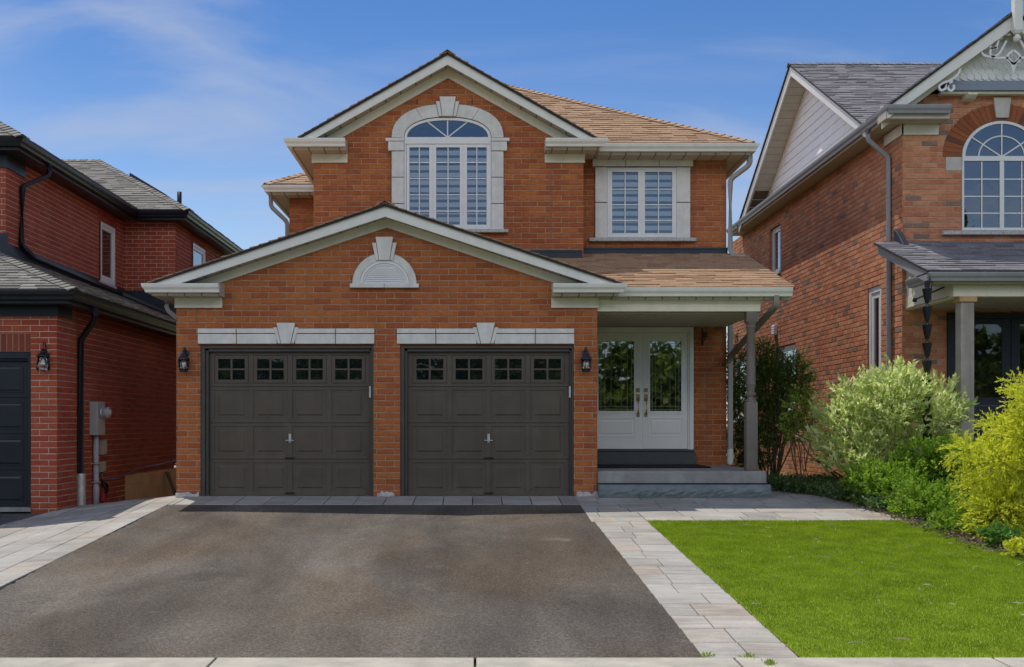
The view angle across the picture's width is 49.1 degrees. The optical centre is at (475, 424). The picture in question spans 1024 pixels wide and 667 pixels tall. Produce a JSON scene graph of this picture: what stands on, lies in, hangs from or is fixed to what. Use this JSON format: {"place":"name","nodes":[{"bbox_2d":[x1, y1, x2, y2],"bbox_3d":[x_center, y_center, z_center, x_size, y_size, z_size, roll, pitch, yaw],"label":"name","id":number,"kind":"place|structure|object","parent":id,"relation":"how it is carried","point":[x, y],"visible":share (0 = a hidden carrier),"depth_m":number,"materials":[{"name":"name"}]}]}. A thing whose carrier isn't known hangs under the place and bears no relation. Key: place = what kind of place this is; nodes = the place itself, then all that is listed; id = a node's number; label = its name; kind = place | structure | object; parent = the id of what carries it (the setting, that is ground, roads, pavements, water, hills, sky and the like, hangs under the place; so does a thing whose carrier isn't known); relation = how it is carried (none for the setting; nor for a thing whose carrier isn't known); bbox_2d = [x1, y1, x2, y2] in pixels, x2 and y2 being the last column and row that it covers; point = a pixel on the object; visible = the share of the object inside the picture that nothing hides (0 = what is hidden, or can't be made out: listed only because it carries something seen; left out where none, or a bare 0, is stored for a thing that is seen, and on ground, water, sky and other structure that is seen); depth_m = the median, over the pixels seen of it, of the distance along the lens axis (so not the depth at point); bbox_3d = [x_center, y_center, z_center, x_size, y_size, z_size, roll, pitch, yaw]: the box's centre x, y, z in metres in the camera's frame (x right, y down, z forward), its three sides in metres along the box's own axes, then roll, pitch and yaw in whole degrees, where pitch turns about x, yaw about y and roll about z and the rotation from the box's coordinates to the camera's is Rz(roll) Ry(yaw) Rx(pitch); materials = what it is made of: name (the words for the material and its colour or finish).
{"place":"outdoors","nodes":[
{"label":"outdoors","id":0,"kind":"place"},
{"bbox_2d":[0,514,39,524],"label":"driveway","id":1,"kind":"structure","parent":0,"point":[6,518],"depth_m":15.82,"materials":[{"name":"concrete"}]},
{"bbox_2d":[0,505,702,657],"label":"driveway","id":2,"kind":"structure","parent":0,"point":[365,581],"depth_m":10.09,"materials":[{"name":"grey asphalt"}]},
{"bbox_2d":[0,491,900,659],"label":"path","id":3,"kind":"structure","parent":0,"point":[705,612],"depth_m":14.04,"materials":[{"name":"grey stone"}]},
{"bbox_2d":[598,484,770,498],"bbox_3d":[3.071,0.999,16.473,2.517,0.235,0.234,0,0,0],"label":"stone step","id":4,"kind":"object","parent":3,"relation":"on","point":[677,491],"visible":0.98,"depth_m":16.38,"materials":[{"name":"grey stone"}]},
{"bbox_2d":[698,652,714,657],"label":"weed","id":5,"kind":"object","parent":3,"relation":"on","point":[705,654],"visible":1,"depth_m":7.88,"materials":[{"name":"green plant"}]},
{"bbox_2d":[737,652,757,658],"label":"weed","id":6,"kind":"object","parent":3,"relation":"on","point":[747,655],"visible":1,"depth_m":7.85,"materials":[{"name":"green plant"}]},
{"bbox_2d":[0,431,993,666],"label":"ground","id":7,"kind":"structure","parent":0,"point":[475,658],"depth_m":10.73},
{"bbox_2d":[0,121,242,513],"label":"brick house","id":8,"kind":"structure","parent":7,"relation":"on","point":[88,247],"depth_m":19.19,"materials":[{"name":"red brick"}]},
{"bbox_2d":[0,361,30,512],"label":"garage door","id":9,"kind":"structure","parent":8,"relation":"in","point":[13,374],"depth_m":16.40,"materials":[{"name":"black paint"}]},
{"bbox_2d":[36,342,49,370],"bbox_3d":[-6.240,-0.987,16.171,0.195,0.431,0.238,0,0,0],"label":"wall lantern","id":10,"kind":"object","parent":8,"relation":"attached to","point":[43,355],"depth_m":16.18,"materials":[{"name":"black metal"}]},
{"bbox_2d":[89,402,110,503],"bbox_3d":[-5.956,0.516,17.835,0.272,1.760,0.370,0,0,0],"label":"electric meter","id":11,"kind":"object","parent":8,"relation":"attached to","point":[99,412],"visible":0.98,"depth_m":17.76,"materials":[{"name":"grey paint"}]},
{"bbox_2d":[99,461,105,471],"bbox_3d":[-6.051,0.681,18.160,0.081,0.170,0.120,0,0,0],"label":"junction box","id":12,"kind":"object","parent":8,"relation":"attached to","point":[102,466],"visible":1,"depth_m":18.10,"materials":[{"name":"beige plastic"}]},
{"bbox_2d":[99,440,106,454],"bbox_3d":[-6.051,0.366,18.180,0.081,0.240,0.160,0,0,0],"label":"junction box","id":13,"kind":"object","parent":8,"relation":"attached to","point":[102,447],"visible":1,"depth_m":18.10,"materials":[{"name":"beige plastic"}]},
{"bbox_2d":[99,221,116,288],"bbox_3d":[-7.800,-3.575,23.685,0.080,1.310,1.050,0,0,0],"label":"window","id":14,"kind":"structure","parent":8,"relation":"in","point":[107,232],"depth_m":23.77,"materials":[{"name":"white plastic"}]},
{"bbox_2d":[101,460,175,502],"bbox_3d":[-6.038,1.007,20.537,0.080,0.615,4.927,0,0,0],"label":"cable","id":15,"kind":"object","parent":8,"relation":"attached to","point":[107,486],"visible":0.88,"depth_m":18.28,"materials":[{"name":"black metal"}]},
{"bbox_2d":[99,490,106,500],"bbox_3d":[-5.997,1.136,18.000,0.114,0.181,0.119,0,0,0],"label":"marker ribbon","id":16,"kind":"object","parent":15,"relation":"attached to","point":[102,496],"visible":1,"depth_m":17.97,"materials":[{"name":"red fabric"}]},
{"bbox_2d":[192,243,204,266],"bbox_3d":[-6.670,-3.786,26.900,0.060,1.004,1.200,0,0,0],"label":"window","id":17,"kind":"structure","parent":8,"relation":"in","point":[198,254],"depth_m":26.88,"materials":[{"name":"glass"}]},
{"bbox_2d":[165,472,175,495],"bbox_3d":[-5.856,1.371,21.850,0.437,0.915,0.144,0,0,16],"label":"timber board","id":18,"kind":"object","parent":7,"relation":"on","point":[169,478],"visible":0.48,"depth_m":21.82,"materials":[{"name":"wood"}]},
{"bbox_2d":[141,49,794,497],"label":"brick house","id":19,"kind":"structure","parent":7,"relation":"on","point":[447,277],"depth_m":16.73,"materials":[{"name":"orange brick"}]},
{"bbox_2d":[178,347,189,371],"bbox_3d":[-4.296,-0.963,16.498,0.170,0.373,0.206,0,0,0],"label":"wall lantern","id":20,"kind":"object","parent":19,"relation":"attached to","point":[184,354],"depth_m":16.46,"materials":[{"name":"paint"}]},
{"bbox_2d":[210,352,370,494],"bbox_3d":[-2.766,-0.017,16.708,2.419,2.142,0.125,0,0,0],"label":"garage door","id":21,"kind":"structure","parent":19,"relation":"in","point":[282,423],"depth_m":16.72,"materials":[{"name":"grey paint"}]},
{"bbox_2d":[386,96,509,232],"bbox_3d":[-0.464,-4.330,18.650,2.064,2.258,0.120,0,0,0],"label":"window","id":22,"kind":"structure","parent":19,"relation":"in","point":[447,165],"depth_m":18.65,"materials":[{"name":"glass"}]},
{"bbox_2d":[408,352,570,494],"bbox_3d":[0.204,-0.017,16.708,2.431,2.142,0.125,0,0,0],"label":"garage door","id":23,"kind":"structure","parent":19,"relation":"in","point":[480,423],"depth_m":16.72,"materials":[{"name":"grey paint"}]},
{"bbox_2d":[580,347,591,371],"bbox_3d":[1.631,-0.963,16.498,0.170,0.373,0.206,0,0,0],"label":"wall lantern","id":24,"kind":"object","parent":19,"relation":"attached to","point":[585,354],"depth_m":16.45,"materials":[{"name":"paint"}]},
{"bbox_2d":[597,333,640,448],"bbox_3d":[2.422,-0.577,19.049,0.811,1.976,0.098,0,0,0],"label":"front door","id":25,"kind":"structure","parent":19,"relation":"in","point":[618,354],"depth_m":19.07,"materials":[{"name":"white paint"}]},
{"bbox_2d":[589,159,695,241],"bbox_3d":[2.843,-3.857,19.055,1.822,1.469,0.110,0,0,0],"label":"window","id":26,"kind":"structure","parent":19,"relation":"in","point":[632,204],"depth_m":19.05,"materials":[{"name":"glass"}]},
{"bbox_2d":[597,464,710,467],"bbox_3d":[2.773,0.674,18.235,1.893,0.022,1.170,0,0,0],"label":"door mat","id":27,"kind":"object","parent":19,"relation":"on","point":[649,466],"depth_m":17.75,"materials":[{"name":"rubber"}]},
{"bbox_2d":[643,333,686,448],"bbox_3d":[3.232,-0.577,19.049,0.761,1.976,0.098,0,0,0],"label":"front door","id":28,"kind":"structure","parent":19,"relation":"in","point":[664,354],"depth_m":19.07,"materials":[{"name":"white paint"}]},
{"bbox_2d":[701,328,706,345],"bbox_3d":[3.873,-1.501,18.970,0.073,0.300,0.259,0,0,0],"label":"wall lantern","id":29,"kind":"object","parent":19,"relation":"attached to","point":[704,335],"visible":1,"depth_m":18.91,"materials":[{"name":"black metal"}]},
{"bbox_2d":[726,0,1023,485],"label":"brick house","id":30,"kind":"structure","parent":7,"relation":"on","point":[878,195],"depth_m":18.36,"materials":[{"name":"orange brick"}]},
{"bbox_2d":[733,357,745,421],"bbox_3d":[7.000,-0.919,29.400,0.160,1.710,1.720,0,0,0],"label":"window","id":31,"kind":"structure","parent":30,"relation":"in","point":[736,373],"depth_m":29.90,"materials":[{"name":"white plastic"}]},
{"bbox_2d":[772,226,780,274],"bbox_3d":[7.000,-4.026,26.000,0.160,1.147,1.020,0,0,0],"label":"window","id":32,"kind":"structure","parent":30,"relation":"in","point":[776,233],"depth_m":26.23,"materials":[{"name":"white plastic"}]},
{"bbox_2d":[778,344,795,417],"bbox_3d":[7.050,-0.954,25.125,0.060,1.640,1.650,0,0,0],"label":"window","id":33,"kind":"structure","parent":30,"relation":"in","point":[790,348],"depth_m":25.15,"materials":[{"name":"grey glass"}]},
{"bbox_2d":[869,285,880,432],"bbox_3d":[6.980,-1.136,19.525,0.120,2.544,0.770,0,0,0],"label":"window","id":34,"kind":"structure","parent":30,"relation":"in","point":[875,292],"depth_m":19.62,"materials":[{"name":"white plastic"}]},
{"bbox_2d":[922,280,931,480],"bbox_3d":[6.550,-0.619,16.220,0.137,2.950,0.137,0,0,22],"label":"rain chain","id":35,"kind":"object","parent":30,"relation":"hanging from","point":[927,310],"visible":0.73,"depth_m":16.18,"materials":[{"name":"black metal"}]},
{"bbox_2d":[912,285,944,301],"bbox_3d":[6.694,-1.955,16.486,0.086,0.254,0.690,0,0,-18],"label":"metal rod","id":36,"kind":"object","parent":30,"relation":"attached to","point":[914,300],"visible":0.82,"depth_m":16.50,"materials":[{"name":"black metal"}]},
{"bbox_2d":[954,319,1009,442],"bbox_3d":[8.246,-0.697,18.194,0.930,2.046,0.109,0,0,0],"label":"front door","id":37,"kind":"structure","parent":30,"relation":"in","point":[991,336],"depth_m":18.22,"materials":[{"name":"black paint"}]},
{"bbox_2d":[941,97,1023,234],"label":"window","id":38,"kind":"structure","parent":30,"relation":"in","point":[986,144],"depth_m":18.24,"materials":[{"name":"glass"}]},
{"bbox_2d":[1010,319,1023,437],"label":"front door","id":39,"kind":"structure","parent":30,"relation":"in","point":[1016,325],"depth_m":18.21,"materials":[{"name":"black paint"}]},
{"bbox_2d":[0,658,1023,666],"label":"pavement","id":40,"kind":"structure","parent":0,"point":[506,662],"depth_m":7.68,"materials":[{"name":"concrete"}]},
{"bbox_2d":[761,658,776,665],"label":"weed","id":41,"kind":"object","parent":40,"relation":"on","point":[768,662],"visible":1,"depth_m":7.63,"materials":[{"name":"green plant"}]},
{"bbox_2d":[0,0,1023,427],"label":"sky","id":42,"kind":"structure","parent":0,"point":[198,99],"materials":[{"name":"blue"}]},
{"bbox_2d":[647,519,1023,657],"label":"lawn","id":43,"kind":"structure","parent":0,"point":[829,646],"depth_m":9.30,"materials":[{"name":"green plant"}]},
{"bbox_2d":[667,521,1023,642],"bbox_3d":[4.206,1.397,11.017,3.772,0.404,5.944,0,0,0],"label":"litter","id":44,"kind":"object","parent":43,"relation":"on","point":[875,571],"visible":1,"depth_m":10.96,"materials":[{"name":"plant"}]},
{"bbox_2d":[771,477,1023,560],"bbox_3d":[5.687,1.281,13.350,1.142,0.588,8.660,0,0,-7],"label":"mulch","id":45,"kind":"object","parent":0,"point":[961,533],"visible":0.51,"depth_m":13.33,"materials":[{"name":"brown soil"}]},
{"bbox_2d":[726,330,819,475],"bbox_3d":[5.138,-0.261,19.758,1.868,2.780,1.601,0,0,16],"label":"yew shrub","id":46,"kind":"object","parent":45,"relation":"on","point":[784,370],"visible":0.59,"depth_m":19.51,"materials":[{"name":"green plant"}]},
{"bbox_2d":[776,384,821,477],"bbox_3d":[5.350,0.218,18.403,0.836,1.801,0.592,0,0,0],"label":"sapling","id":47,"kind":"object","parent":45,"relation":"on","point":[796,416],"visible":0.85,"depth_m":18.36,"materials":[{"name":"green plant"}]},
{"bbox_2d":[790,413,848,482],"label":"bare branches","id":48,"kind":"object","parent":45,"relation":"on","point":[831,472],"visible":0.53,"depth_m":17.78,"materials":[{"name":"brown plant"}]},
{"bbox_2d":[758,472,917,511],"bbox_3d":[5.766,1.012,17.468,2.009,0.444,5.222,0,0,-10],"label":"ground cover","id":49,"kind":"object","parent":45,"relation":"on","point":[821,484],"visible":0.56,"depth_m":16.87,"materials":[{"name":"green plant"}]},
{"bbox_2d":[837,453,936,506],"bbox_3d":[5.803,0.788,15.728,1.461,0.786,1.557,0,0,0],"label":"green shrub","id":50,"kind":"object","parent":45,"relation":"on","point":[882,477],"visible":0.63,"depth_m":15.47,"materials":[{"name":"green plant"}]},
{"bbox_2d":[795,353,979,473],"bbox_3d":[6.119,0.024,16.771,2.575,2.197,2.227,0,0,0],"label":"variegated shrub","id":51,"kind":"object","parent":45,"relation":"on","point":[862,408],"visible":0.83,"depth_m":16.41,"materials":[{"name":"green plant"}]},
{"bbox_2d":[880,473,979,518],"bbox_3d":[6.144,0.924,14.576,1.621,0.659,1.508,0,0,0],"label":"green shrub","id":52,"kind":"object","parent":45,"relation":"on","point":[930,496],"visible":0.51,"depth_m":14.51,"materials":[{"name":"green plant"}]},
{"bbox_2d":[889,428,994,491],"bbox_3d":[6.643,0.607,15.836,1.588,1.132,1.483,0,0,0],"label":"green shrub","id":53,"kind":"object","parent":45,"relation":"on","point":[929,456],"visible":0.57,"depth_m":15.63,"materials":[{"name":"green plant"}]},
{"bbox_2d":[931,454,972,478],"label":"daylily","id":54,"kind":"object","parent":45,"relation":"on","point":[954,467],"visible":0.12,"depth_m":15.58,"materials":[{"name":"green plant"}]},
{"bbox_2d":[921,499,1009,534],"bbox_3d":[6.120,1.094,13.728,1.168,0.437,1.687,0,0,33],"label":"green shrub","id":55,"kind":"object","parent":45,"relation":"on","point":[948,518],"visible":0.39,"depth_m":13.43,"materials":[{"name":"green plant"}]},
{"bbox_2d":[934,367,1023,541],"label":"golden cypress","id":56,"kind":"object","parent":45,"relation":"on","point":[1004,485],"visible":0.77,"depth_m":12.88,"materials":[{"name":"yellow plant"}]},
{"bbox_2d":[974,517,1020,546],"bbox_3d":[5.768,1.211,12.337,0.499,0.386,0.466,0,0,19],"label":"perennial","id":57,"kind":"object","parent":45,"relation":"on","point":[1003,532],"visible":0.81,"depth_m":12.27,"materials":[{"name":"green plant"}]},
{"bbox_2d":[1000,536,1023,556],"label":"perennial","id":58,"kind":"object","parent":45,"relation":"on","point":[1010,544],"visible":0.95,"depth_m":11.66,"materials":[{"name":"yellow plant"}]}
]}

